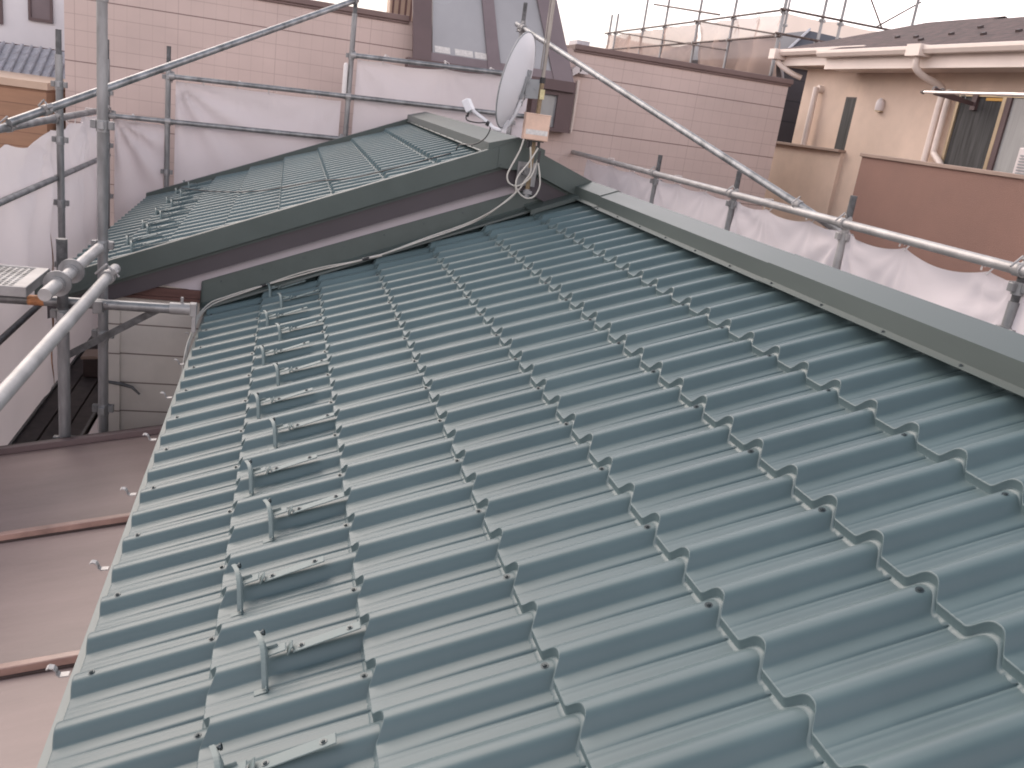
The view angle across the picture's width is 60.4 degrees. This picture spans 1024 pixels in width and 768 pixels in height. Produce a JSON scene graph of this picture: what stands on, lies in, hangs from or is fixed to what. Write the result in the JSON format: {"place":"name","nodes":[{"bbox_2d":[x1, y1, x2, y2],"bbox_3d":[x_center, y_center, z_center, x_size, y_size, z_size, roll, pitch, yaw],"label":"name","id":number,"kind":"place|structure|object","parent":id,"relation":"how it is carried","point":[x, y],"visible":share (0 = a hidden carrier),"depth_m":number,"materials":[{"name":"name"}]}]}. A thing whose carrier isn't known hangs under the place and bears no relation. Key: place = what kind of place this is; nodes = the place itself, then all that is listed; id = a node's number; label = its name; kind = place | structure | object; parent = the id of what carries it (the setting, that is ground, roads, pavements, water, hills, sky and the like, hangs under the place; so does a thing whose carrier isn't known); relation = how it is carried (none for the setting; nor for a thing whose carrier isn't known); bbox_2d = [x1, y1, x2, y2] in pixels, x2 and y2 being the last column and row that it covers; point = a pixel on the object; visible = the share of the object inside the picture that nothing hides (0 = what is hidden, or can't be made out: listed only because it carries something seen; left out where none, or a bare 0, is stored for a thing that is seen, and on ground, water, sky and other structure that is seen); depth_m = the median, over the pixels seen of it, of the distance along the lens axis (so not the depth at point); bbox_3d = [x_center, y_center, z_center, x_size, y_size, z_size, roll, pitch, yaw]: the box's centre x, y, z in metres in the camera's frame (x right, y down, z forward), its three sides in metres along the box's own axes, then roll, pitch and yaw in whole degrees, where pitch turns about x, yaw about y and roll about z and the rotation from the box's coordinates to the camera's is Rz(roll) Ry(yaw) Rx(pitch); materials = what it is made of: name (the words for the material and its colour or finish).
{"place":"outdoors","nodes":[
{"label":"outdoors","id":0,"kind":"place"},
{"bbox_2d":[0,0,64,78],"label":"house","id":1,"kind":"structure","parent":0,"point":[27,35],"depth_m":10.96,"materials":[{"name":"white paint"}]},
{"bbox_2d":[0,0,2,23],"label":"window frame","id":2,"kind":"structure","parent":1,"relation":"in","point":[1,1],"depth_m":10.87,"materials":[{"name":"brown metal"}]},
{"bbox_2d":[28,0,52,23],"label":"window frame","id":3,"kind":"structure","parent":1,"relation":"in","point":[38,10],"depth_m":10.97,"materials":[{"name":"brown metal"}]},
{"bbox_2d":[0,70,65,383],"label":"building","id":4,"kind":"structure","parent":0,"point":[20,93],"depth_m":8.34,"materials":[{"name":"orange"}]},
{"bbox_2d":[81,349,97,377],"bbox_3d":[-3.206,-0.167,6.869,0.255,0.189,0.200,3,18,-15],"label":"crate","id":5,"kind":"object","parent":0,"point":[89,357],"visible":0.4,"depth_m":6.77,"materials":[{"name":"brown"}]},
{"bbox_2d":[316,0,1023,47],"label":"sky","id":6,"kind":"structure","parent":0,"point":[584,20],"materials":[{"name":"white"}]},
{"label":"ground","id":7,"kind":"structure","parent":0,"visible":0},
{"bbox_2d":[51,29,69,324],"bbox_3d":[-3.445,0.213,6.779,0.091,5.530,0.091,18,20,28],"label":"scaffold pole","id":8,"kind":"object","parent":7,"relation":"on","point":[59,84],"visible":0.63,"depth_m":6.15,"materials":[{"name":"metal"}]},
{"bbox_2d":[0,305,41,344],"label":"scaffold rail","id":9,"kind":"object","parent":8,"relation":"attached to","point":[17,324],"visible":0.33,"depth_m":5.50,"materials":[{"name":"metal"}]},
{"bbox_2d":[0,154,110,206],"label":"scaffold rail","id":10,"kind":"object","parent":8,"relation":"attached to","point":[25,191],"visible":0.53,"depth_m":5.81,"materials":[{"name":"metal"}]},
{"bbox_2d":[0,105,111,132],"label":"scaffold rail","id":11,"kind":"object","parent":8,"relation":"attached to","point":[39,121],"visible":0.61,"depth_m":5.85,"materials":[{"name":"metal"}]},
{"bbox_2d":[0,131,53,445],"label":"scaffold sheet","id":12,"kind":"object","parent":11,"relation":"hanging from","point":[25,236],"visible":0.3,"depth_m":5.77,"materials":[{"name":"white"}]},
{"bbox_2d":[50,108,97,433],"bbox_3d":[-3.741,0.033,7.654,0.100,4.667,1.820,3,18,-15],"label":"scaffold sheet","id":13,"kind":"object","parent":11,"relation":"hanging from","point":[80,147],"visible":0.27,"depth_m":7.12,"materials":[{"name":"white"}]},
{"bbox_2d":[5,0,359,126],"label":"scaffold brace","id":14,"kind":"object","parent":11,"relation":"attached to","point":[45,109],"visible":1,"depth_m":5.99,"materials":[{"name":"metal"}]},
{"bbox_2d":[8,328,108,444],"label":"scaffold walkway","id":15,"kind":"structure","parent":8,"relation":"attached to","point":[41,422],"depth_m":6.11,"materials":[{"name":"metal"}]},
{"bbox_2d":[50,238,71,438],"bbox_3d":[-2.376,1.508,4.719,0.093,4.600,0.093,18,20,28],"label":"scaffold pole","id":16,"kind":"object","parent":7,"relation":"on","point":[60,311],"visible":0.38,"depth_m":4.19,"materials":[{"name":"metal"}]},
{"bbox_2d":[0,295,196,332],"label":"scaffold tube","id":17,"kind":"object","parent":16,"relation":"attached to","point":[99,306],"visible":0.88,"depth_m":4.22,"materials":[{"name":"metal"}]},
{"bbox_2d":[0,264,49,296],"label":"scaffold plank","id":18,"kind":"object","parent":17,"relation":"on","point":[20,281],"visible":0.92,"depth_m":3.87,"materials":[{"name":"metal"}]},
{"bbox_2d":[70,312,157,357],"bbox_3d":[-1.962,-0.251,4.316,0.440,0.303,0.009,4,18,-12],"label":"scaffold strut","id":19,"kind":"object","parent":17,"relation":"attached to","point":[122,327],"visible":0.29,"depth_m":4.31,"materials":[{"name":"metal"}]},
{"bbox_2d":[0,424,162,767],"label":"lean to house","id":20,"kind":"structure","parent":7,"relation":"on","point":[66,504],"depth_m":3.25,"materials":[{"name":"brown metal"}]},
{"bbox_2d":[90,0,114,432],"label":"scaffold pole","id":21,"kind":"object","parent":7,"relation":"on","point":[103,125],"visible":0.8,"depth_m":4.22,"materials":[{"name":"metal"}]},
{"bbox_2d":[37,243,103,300],"bbox_3d":[-1.874,-0.499,3.775,0.103,0.103,1.020,3,18,-15],"label":"scaffold tube","id":22,"kind":"object","parent":21,"relation":"attached to","point":[63,277],"visible":1,"depth_m":3.59,"materials":[{"name":"metal"}]},
{"bbox_2d":[0,263,120,410],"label":"scaffold tube","id":23,"kind":"object","parent":22,"relation":"attached to","point":[18,377],"visible":1,"depth_m":3.02,"materials":[{"name":"metal"}]},
{"bbox_2d":[108,40,113,431],"bbox_3d":[-3.883,-0.374,8.445,0.091,5.527,0.091,18,20,28],"label":"scaffold pole","id":24,"kind":"object","parent":7,"relation":"on","point":[110,146],"visible":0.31,"depth_m":7.91,"materials":[{"name":"metal"}]},
{"bbox_2d":[160,46,173,186],"bbox_3d":[-3.407,-0.365,8.600,0.091,5.546,0.091,18,20,28],"label":"scaffold pole","id":25,"kind":"object","parent":7,"relation":"on","point":[166,171],"visible":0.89,"depth_m":7.96,"materials":[{"name":"metal"}]},
{"bbox_2d":[343,4,357,135],"bbox_3d":[-1.835,-0.595,8.913,0.091,6.220,0.091,18,20,28],"label":"scaffold pole","id":26,"kind":"object","parent":7,"relation":"on","point":[350,71],"visible":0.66,"depth_m":8.16,"materials":[{"name":"metal"}]},
{"bbox_2d":[108,110,343,139],"bbox_3d":[-2.207,-2.333,8.195,2.901,0.154,0.090,3,18,-15],"label":"scaffold rail","id":27,"kind":"object","parent":26,"relation":"attached to","point":[112,114],"visible":0.66,"depth_m":8.04,"materials":[{"name":"metal"}]},
{"bbox_2d":[114,114,164,222],"bbox_3d":[-3.511,-1.326,8.274,0.420,2.328,0.087,3,18,-15],"label":"scaffold sheet","id":28,"kind":"object","parent":27,"relation":"attached to","point":[139,157],"visible":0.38,"depth_m":8.05,"materials":[{"name":"white"}]},
{"bbox_2d":[342,63,347,93],"bbox_3d":[-1.551,-2.841,8.173,0.041,0.274,0.041,3,18,-15],"label":"pipe cover","id":29,"kind":"object","parent":26,"relation":"attached to","point":[345,74],"visible":1,"depth_m":8.16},
{"bbox_2d":[168,71,523,118],"bbox_3d":[-1.473,-2.675,8.259,3.291,0.160,0.090,3,18,-15],"label":"scaffold rail","id":30,"kind":"object","parent":26,"relation":"attached to","point":[172,76],"visible":0.95,"depth_m":8.15,"materials":[{"name":"metal"}]},
{"bbox_2d":[174,81,340,184],"bbox_3d":[-2.490,-1.465,8.480,1.460,2.745,0.083,3,18,-15],"label":"scaffold sheet","id":31,"kind":"object","parent":30,"relation":"hanging from","point":[199,152],"visible":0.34,"depth_m":8.17,"materials":[{"name":"white"}]},
{"bbox_2d":[351,50,502,74],"bbox_3d":[-0.662,-2.999,8.348,1.718,0.128,0.090,3,18,-15],"label":"scaffold rail","id":32,"kind":"object","parent":26,"relation":"attached to","point":[354,55],"visible":0.91,"depth_m":8.27,"materials":[{"name":"metal"}]},
{"bbox_2d":[351,54,526,138],"bbox_3d":[-0.837,-1.577,8.854,1.670,3.182,0.083,3,18,-15],"label":"scaffold sheet","id":33,"kind":"object","parent":32,"relation":"attached to","point":[382,79],"visible":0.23,"depth_m":8.41,"materials":[{"name":"white"}]},
{"bbox_2d":[386,0,411,20],"bbox_3d":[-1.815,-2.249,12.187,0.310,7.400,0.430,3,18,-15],"label":"tower","id":34,"kind":"structure","parent":7,"relation":"on","point":[402,7],"depth_m":11.19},
{"bbox_2d":[64,0,793,225],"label":"building","id":35,"kind":"structure","parent":7,"relation":"on","point":[736,115],"depth_m":9.09,"materials":[{"name":"pink"}]},
{"bbox_2d":[526,89,574,132],"bbox_3d":[0.409,-2.976,9.564,0.465,0.420,0.200,3,18,-15],"label":"window frame","id":36,"kind":"structure","parent":35,"relation":"in","point":[556,104],"depth_m":9.50,"materials":[{"name":"brown metal"}]},
{"bbox_2d":[506,2,527,134],"bbox_3d":[-0.303,-0.591,9.298,0.091,6.400,0.091,18,20,28],"label":"scaffold pole","id":37,"kind":"object","parent":7,"relation":"on","point":[525,4],"visible":0.21,"depth_m":8.38,"materials":[{"name":"metal"}]},
{"bbox_2d":[34,112,1023,767],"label":"house","id":38,"kind":"structure","parent":7,"relation":"on","point":[618,478],"depth_m":2.08,"materials":[{"name":"metal"}]},
{"bbox_2d":[108,380,139,394],"bbox_3d":[-2.135,0.016,4.821,0.186,0.082,0.033,2,18,-19],"label":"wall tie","id":39,"kind":"object","parent":38,"relation":"attached to","point":[123,385],"depth_m":4.82,"materials":[{"name":"metal"}]},
{"bbox_2d":[130,237,166,252],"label":"snow guard","id":40,"kind":"object","parent":38,"relation":"on","point":[131,246],"visible":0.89,"depth_m":4.96,"materials":[{"name":"metal"}]},
{"bbox_2d":[209,733,336,767],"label":"snow guard","id":41,"kind":"object","parent":38,"relation":"on","point":[299,751],"visible":1,"depth_m":1.47,"materials":[{"name":"grey metal"}]},
{"bbox_2d":[230,556,323,617],"bbox_3d":[-0.540,0.439,2.012,0.226,0.066,0.122,-18,22,-7],"label":"snow guard","id":42,"kind":"object","parent":38,"relation":"on","point":[241,581],"visible":1,"depth_m":2.01,"materials":[{"name":"metal"}]},
{"bbox_2d":[244,454,316,497],"bbox_3d":[-0.678,0.245,2.563,0.226,0.066,0.122,-18,22,-7],"label":"snow guard","id":43,"kind":"object","parent":38,"relation":"on","point":[252,472],"visible":1,"depth_m":2.56,"materials":[{"name":"metal"}]},
{"bbox_2d":[252,388,312,420],"bbox_3d":[-0.816,0.052,3.114,0.226,0.066,0.122,-18,22,-7],"label":"snow guard","id":44,"kind":"object","parent":38,"relation":"on","point":[259,402],"visible":0.94,"depth_m":3.12,"materials":[{"name":"metal"}]},
{"bbox_2d":[259,341,309,365],"bbox_3d":[-0.954,-0.142,3.664,0.226,0.066,0.122,-18,22,-7],"label":"snow guard","id":45,"kind":"object","parent":38,"relation":"on","point":[270,351],"visible":0.93,"depth_m":3.67,"materials":[{"name":"metal"}]},
{"bbox_2d":[263,307,306,326],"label":"snow guard","id":46,"kind":"object","parent":38,"relation":"on","point":[268,316],"visible":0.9,"depth_m":4.22,"materials":[{"name":"metal"}]},
{"bbox_2d":[266,280,304,296],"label":"snow guard","id":47,"kind":"object","parent":38,"relation":"on","point":[270,288],"visible":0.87,"depth_m":4.77,"materials":[{"name":"metal"}]},
{"bbox_2d":[277,289,318,307],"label":"snow guard","id":48,"kind":"object","parent":38,"relation":"on","point":[281,300],"visible":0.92,"depth_m":4.50,"materials":[{"name":"metal"}]},
{"bbox_2d":[275,319,321,341],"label":"snow guard","id":49,"kind":"object","parent":38,"relation":"on","point":[280,330],"visible":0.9,"depth_m":3.95,"materials":[{"name":"metal"}]},
{"bbox_2d":[272,358,326,386],"bbox_3d":[-0.824,-0.061,3.398,0.226,0.066,0.122,-18,22,-7],"label":"snow guard","id":50,"kind":"object","parent":38,"relation":"on","point":[278,370],"visible":0.98,"depth_m":3.40,"materials":[{"name":"metal"}]},
{"bbox_2d":[268,412,333,449],"bbox_3d":[-0.686,0.132,2.848,0.226,0.066,0.122,-18,22,-7],"label":"snow guard","id":51,"kind":"object","parent":38,"relation":"on","point":[275,432],"visible":0.98,"depth_m":2.85,"materials":[{"name":"metal"}]},
{"bbox_2d":[263,492,344,543],"bbox_3d":[-0.548,0.326,2.297,0.226,0.066,0.122,-18,22,-7],"label":"snow guard","id":52,"kind":"object","parent":38,"relation":"on","point":[274,512],"visible":1,"depth_m":2.30,"materials":[{"name":"metal"}]},
{"bbox_2d":[254,621,360,696],"bbox_3d":[-0.410,0.519,1.746,0.226,0.066,0.122,-18,22,-7],"label":"snow guard","id":53,"kind":"object","parent":38,"relation":"on","point":[266,652],"visible":1,"depth_m":1.75,"materials":[{"name":"metal"}]},
{"bbox_2d":[179,153,450,192],"bbox_3d":[-1.782,-1.512,6.277,3.466,0.753,0.449,23,23,40],"label":"roof cable","id":54,"kind":"object","parent":38,"relation":"on","point":[322,180],"visible":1,"depth_m":5.51,"materials":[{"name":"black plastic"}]},
{"bbox_2d":[185,188,516,362],"bbox_3d":[-0.985,-0.457,4.785,1.766,1.452,0.709,-5,21,-36],"label":"coax cable","id":55,"kind":"object","parent":38,"relation":"attached to","point":[204,310],"visible":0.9,"depth_m":4.84,"materials":[{"name":"plastic"}]},
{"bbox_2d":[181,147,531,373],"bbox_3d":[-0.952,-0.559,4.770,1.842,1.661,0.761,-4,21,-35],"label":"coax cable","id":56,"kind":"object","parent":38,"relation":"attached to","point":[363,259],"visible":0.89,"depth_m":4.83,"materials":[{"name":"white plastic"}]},
{"bbox_2d":[516,0,555,196],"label":"antenna mast","id":57,"kind":"object","parent":38,"relation":"on","point":[528,184],"visible":0.91,"depth_m":4.74,"materials":[{"name":"grey metal"}]},
{"bbox_2d":[462,31,539,132],"bbox_3d":[-0.041,-1.628,4.730,0.391,0.531,0.404,3,18,-15],"label":"satellite dish","id":58,"kind":"object","parent":57,"relation":"attached to","point":[518,85],"visible":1,"depth_m":4.68,"materials":[{"name":"white metal"}]},
{"bbox_2d":[456,115,490,149],"bbox_3d":[-0.270,-1.422,5.008,0.115,0.217,0.406,-2,20,-30],"label":"dish cable","id":59,"kind":"object","parent":58,"relation":"hanging from","point":[477,142],"visible":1,"depth_m":4.88,"materials":[{"name":"black plastic"}]},
{"bbox_2d":[521,112,551,148],"bbox_3d":[0.127,-1.367,4.756,0.142,0.182,0.056,3,18,-15],"label":"signal booster","id":60,"kind":"object","parent":57,"relation":"attached to","point":[536,126],"visible":0.99,"depth_m":4.73,"materials":[{"name":"plastic"}]},
{"bbox_2d":[506,139,537,186],"bbox_3d":[0.061,-1.194,4.766,0.168,0.255,0.009,3,18,-15],"label":"cable loop","id":61,"kind":"object","parent":60,"relation":"hanging from","point":[512,165],"visible":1,"depth_m":4.77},
{"bbox_2d":[515,148,540,198],"bbox_3d":[0.094,-1.146,4.783,0.145,0.277,0.020,3,18,-15],"label":"cable loop","id":62,"kind":"object","parent":60,"relation":"hanging from","point":[538,160],"visible":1,"depth_m":4.78,"materials":[{"name":"grey plastic"}]},
{"bbox_2d":[569,40,589,45],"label":"distant block","id":63,"kind":"structure","parent":7,"relation":"on","point":[581,42],"depth_m":22.32,"materials":[{"name":"white tile"}]},
{"bbox_2d":[612,13,619,47],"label":"scaffold pole","id":64,"kind":"object","parent":7,"relation":"on","point":[616,27],"visible":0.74,"depth_m":18.74,"materials":[{"name":"metal"}]},
{"bbox_2d":[638,0,648,53],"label":"scaffold pole","id":65,"kind":"object","parent":7,"relation":"on","point":[644,20],"visible":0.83,"depth_m":17.24,"materials":[{"name":"metal"}]},
{"bbox_2d":[649,155,662,203],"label":"scaffold pole","id":66,"kind":"object","parent":7,"relation":"on","point":[654,181],"visible":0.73,"depth_m":7.67,"materials":[{"name":"metal"}]},
{"bbox_2d":[571,150,1023,277],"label":"scaffold rail","id":67,"kind":"object","parent":66,"relation":"attached to","point":[1016,268],"visible":1,"depth_m":5.00,"materials":[{"name":"metal"}]},
{"bbox_2d":[584,158,651,201],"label":"scaffold sheet","id":68,"kind":"object","parent":67,"relation":"hanging from","point":[632,184],"visible":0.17,"depth_m":8.52,"materials":[{"name":"white"}]},
{"bbox_2d":[515,21,840,229],"bbox_3d":[1.001,-2.151,6.785,0.095,1.245,4.285,-2,20,-31],"label":"scaffold brace","id":69,"kind":"object","parent":67,"relation":"attached to","point":[792,201],"visible":0.82,"depth_m":6.38,"materials":[{"name":"metal"}]},
{"bbox_2d":[653,175,728,228],"bbox_3d":[1.302,-0.635,7.310,0.083,2.103,1.420,3,18,-15],"label":"scaffold sheet","id":70,"kind":"object","parent":67,"relation":"hanging from","point":[705,207],"visible":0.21,"depth_m":7.00,"materials":[{"name":"white"}]},
{"bbox_2d":[730,198,840,266],"bbox_3d":[1.631,-0.175,5.997,0.083,2.105,1.340,3,18,-15],"label":"scaffold sheet","id":71,"kind":"object","parent":67,"relation":"hanging from","point":[811,240],"visible":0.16,"depth_m":5.66,"materials":[{"name":"white"}]},
{"bbox_2d":[840,232,1011,324],"bbox_3d":[1.945,0.267,4.744,0.083,2.100,1.290,3,18,-15],"label":"scaffold sheet","id":72,"kind":"object","parent":67,"relation":"hanging from","point":[985,296],"visible":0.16,"depth_m":4.41,"materials":[{"name":"white"}]},
{"bbox_2d":[1011,295,1023,334],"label":"scaffold sheet","id":73,"kind":"object","parent":67,"relation":"hanging from","point":[1018,325],"visible":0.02,"depth_m":3.85,"materials":[{"name":"white"}]},
{"bbox_2d":[658,0,670,57],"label":"scaffold pole","id":74,"kind":"object","parent":7,"relation":"on","point":[665,23],"visible":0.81,"depth_m":16.27,"materials":[{"name":"metal"}]},
{"bbox_2d":[689,0,702,62],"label":"scaffold pole","id":75,"kind":"object","parent":7,"relation":"on","point":[696,30],"visible":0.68,"depth_m":14.99,"materials":[{"name":"metal"}]},
{"bbox_2d":[615,32,725,50],"bbox_3d":[2.773,-6.363,16.264,0.024,0.514,5.402,3,18,-15],"label":"scaffold rail","id":76,"kind":"object","parent":75,"relation":"attached to","point":[672,41],"visible":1,"depth_m":15.74,"materials":[{"name":"metal"}]},
{"bbox_2d":[653,3,720,15],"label":"scaffold rail","id":77,"kind":"object","parent":75,"relation":"attached to","point":[711,13],"visible":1,"depth_m":15.25,"materials":[{"name":"metal"}]},
{"bbox_2d":[694,20,774,34],"bbox_3d":[3.413,-5.579,13.732,0.024,0.354,2.853,3,18,-15],"label":"scaffold rail","id":78,"kind":"object","parent":75,"relation":"attached to","point":[735,27],"visible":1,"depth_m":13.54,"materials":[{"name":"metal"}]},
{"bbox_2d":[698,11,780,76],"bbox_3d":[3.422,-5.003,13.909,0.213,1.598,2.800,3,18,-15],"label":"scaffold sheet","id":79,"kind":"object","parent":78,"relation":"hanging from","point":[750,55],"visible":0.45,"depth_m":13.53,"materials":[{"name":"beige"}]},
{"bbox_2d":[722,0,737,67],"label":"scaffold pole","id":80,"kind":"object","parent":7,"relation":"on","point":[730,33],"visible":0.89,"depth_m":13.82,"materials":[{"name":"metal"}]},
{"bbox_2d":[604,8,786,33],"bbox_3d":[2.930,-6.453,15.781,0.032,0.032,7.700,3,18,-15],"label":"scaffold rail","id":81,"kind":"object","parent":80,"relation":"attached to","point":[755,13],"visible":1,"depth_m":14.46,"materials":[{"name":"metal"}]},
{"bbox_2d":[639,22,697,61],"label":"scaffold sheet","id":82,"kind":"object","parent":81,"relation":"hanging from","point":[684,33],"visible":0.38,"depth_m":16.02,"materials":[{"name":"beige"}]},
{"bbox_2d":[611,35,781,49],"bbox_3d":[2.883,-6.127,15.884,0.032,0.032,7.700,3,18,-15],"label":"scaffold rail","id":83,"kind":"object","parent":80,"relation":"attached to","point":[748,38],"visible":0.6,"depth_m":14.61,"materials":[{"name":"metal"}]},
{"bbox_2d":[605,29,640,53],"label":"scaffold sheet","id":84,"kind":"object","parent":83,"relation":"hanging from","point":[624,41],"visible":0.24,"depth_m":18.37,"materials":[{"name":"beige"}]},
{"bbox_2d":[724,171,741,230],"bbox_3d":[1.271,0.955,7.061,0.091,5.237,0.091,18,20,28],"label":"scaffold pole","id":85,"kind":"object","parent":7,"relation":"on","point":[731,203],"visible":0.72,"depth_m":6.33,"materials":[{"name":"metal"}]},
{"bbox_2d":[692,28,839,142],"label":"house","id":86,"kind":"structure","parent":7,"relation":"on","point":[790,111],"depth_m":13.37,"materials":[{"name":"grey"}]},
{"bbox_2d":[769,0,787,75],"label":"scaffold pole","id":87,"kind":"object","parent":7,"relation":"on","point":[783,13],"visible":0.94,"depth_m":12.41,"materials":[{"name":"metal"}]},
{"bbox_2d":[775,32,823,41],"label":"scaffold rail","id":88,"kind":"object","parent":87,"relation":"attached to","point":[795,36],"visible":0.57,"depth_m":12.47,"materials":[{"name":"metal"}]},
{"bbox_2d":[780,7,888,29],"bbox_3d":[4.956,-5.169,12.623,2.500,0.047,0.032,3,18,-15],"label":"scaffold rail","id":89,"kind":"object","parent":87,"relation":"attached to","point":[832,18],"visible":0.6,"depth_m":12.51,"materials":[{"name":"metal"}]},
{"bbox_2d":[782,0,790,32],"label":"scaffold pole","id":90,"kind":"object","parent":7,"relation":"on","point":[785,25],"visible":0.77,"depth_m":15.84,"materials":[{"name":"metal"}]},
{"bbox_2d":[814,0,827,42],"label":"scaffold pole","id":91,"kind":"object","parent":7,"relation":"on","point":[822,20],"visible":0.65,"depth_m":12.50,"materials":[{"name":"metal"}]},
{"bbox_2d":[836,0,847,38],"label":"scaffold pole","id":92,"kind":"object","parent":7,"relation":"on","point":[840,24],"visible":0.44,"depth_m":12.57,"materials":[{"name":"metal"}]},
{"bbox_2d":[782,14,877,37],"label":"scaffold sheet","id":93,"kind":"object","parent":92,"relation":"attached to","point":[794,23],"visible":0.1,"depth_m":20.08,"materials":[{"name":"fabric"}]},
{"bbox_2d":[832,195,857,269],"bbox_3d":[1.591,1.404,5.784,0.091,5.237,0.091,18,20,28],"label":"scaffold pole","id":94,"kind":"object","parent":7,"relation":"on","point":[842,236],"visible":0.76,"depth_m":5.05,"materials":[{"name":"metal"}]},
{"bbox_2d":[762,16,1023,280],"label":"house","id":95,"kind":"structure","parent":7,"relation":"on","point":[885,140],"depth_m":9.03,"materials":[{"name":"beige paint"}]},
{"bbox_2d":[834,97,856,149],"bbox_3d":[4.154,-3.234,10.929,0.030,0.630,0.250,3,18,-15],"label":"slit window","id":96,"kind":"structure","parent":95,"relation":"in","point":[850,102],"depth_m":10.93,"materials":[{"name":"glass"}]},
{"bbox_2d":[920,86,1023,109],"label":"awning","id":97,"kind":"object","parent":95,"relation":"attached to","point":[973,103],"visible":1,"depth_m":8.65,"materials":[{"name":"white metal"}]},
{"bbox_2d":[941,91,1023,172],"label":"sliding window","id":98,"kind":"structure","parent":95,"relation":"in","point":[974,139],"depth_m":8.64,"materials":[{"name":"glass"}]},
{"bbox_2d":[1013,148,1023,174],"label":"air conditioner","id":99,"kind":"object","parent":95,"relation":"on","point":[1019,167],"visible":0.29,"depth_m":7.75,"materials":[{"name":"white plastic"}]},
{"bbox_2d":[911,0,919,24],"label":"scaffold pole","id":100,"kind":"object","parent":7,"relation":"on","point":[915,12],"depth_m":12.79,"materials":[{"name":"metal"}]},
{"bbox_2d":[877,1,921,26],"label":"scaffold rail","id":101,"kind":"object","parent":100,"relation":"attached to","point":[898,14],"visible":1,"depth_m":12.79,"materials":[{"name":"metal"}]},
{"bbox_2d":[997,277,1023,331],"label":"scaffold pole","id":102,"kind":"object","parent":7,"relation":"on","point":[1015,288],"visible":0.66,"depth_m":3.86,"materials":[{"name":"metal"}]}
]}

